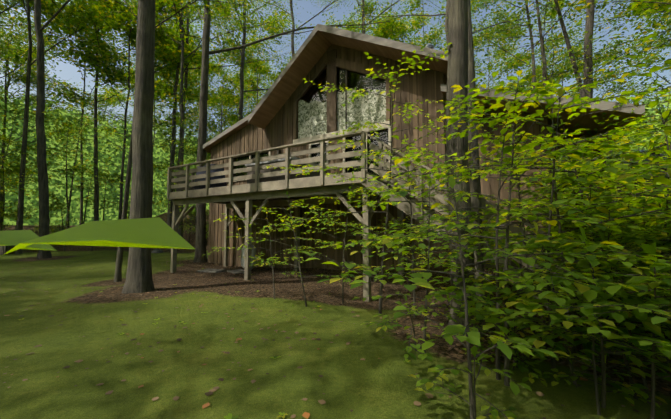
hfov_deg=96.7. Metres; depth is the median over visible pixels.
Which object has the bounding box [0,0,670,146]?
sky
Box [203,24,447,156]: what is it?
house roof
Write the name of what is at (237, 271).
rock slabs
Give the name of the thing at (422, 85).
house wall
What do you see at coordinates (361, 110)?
window glass
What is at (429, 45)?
chimney pipe
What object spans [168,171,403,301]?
deck
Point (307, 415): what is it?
fallen leaves
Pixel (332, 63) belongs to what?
window frames
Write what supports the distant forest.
on the ground
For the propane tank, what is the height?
1.175 m
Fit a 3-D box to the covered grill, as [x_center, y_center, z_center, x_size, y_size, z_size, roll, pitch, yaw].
[-5.053,-1.233,12.042,1.360,1.200,0.632,-2,-4,24]
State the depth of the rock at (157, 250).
20.32 m
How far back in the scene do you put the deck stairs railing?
7.66 m
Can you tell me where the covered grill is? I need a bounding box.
[193,164,226,189]
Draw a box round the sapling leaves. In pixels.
[4,33,670,418]
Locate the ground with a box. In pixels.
[0,184,670,418]
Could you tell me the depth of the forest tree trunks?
6.77 m
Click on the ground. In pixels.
(373, 386)
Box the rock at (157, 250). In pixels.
[151,248,162,252]
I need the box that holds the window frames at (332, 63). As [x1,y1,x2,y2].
[233,49,390,181]
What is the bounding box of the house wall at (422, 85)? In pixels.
[208,44,447,270]
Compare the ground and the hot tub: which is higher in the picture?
the hot tub
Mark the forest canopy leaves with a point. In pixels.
(166, 56)
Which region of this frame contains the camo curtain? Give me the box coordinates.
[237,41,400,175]
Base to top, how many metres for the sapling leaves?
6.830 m
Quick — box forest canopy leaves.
[0,0,670,245]
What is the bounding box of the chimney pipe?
[425,43,433,48]
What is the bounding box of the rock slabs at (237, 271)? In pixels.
[197,268,243,273]
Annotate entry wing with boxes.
[441,84,644,255]
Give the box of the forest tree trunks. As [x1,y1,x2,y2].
[0,0,670,418]
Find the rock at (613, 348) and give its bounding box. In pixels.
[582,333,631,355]
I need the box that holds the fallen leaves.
[2,228,670,418]
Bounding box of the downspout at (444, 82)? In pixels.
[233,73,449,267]
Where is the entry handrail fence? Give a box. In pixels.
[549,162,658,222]
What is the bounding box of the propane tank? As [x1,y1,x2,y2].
[241,245,255,268]
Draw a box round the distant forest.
[0,85,670,224]
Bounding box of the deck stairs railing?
[167,131,568,314]
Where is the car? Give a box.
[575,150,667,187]
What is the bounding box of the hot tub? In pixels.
[245,157,319,183]
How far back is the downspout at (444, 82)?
9.29 m
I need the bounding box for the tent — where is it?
[0,217,194,255]

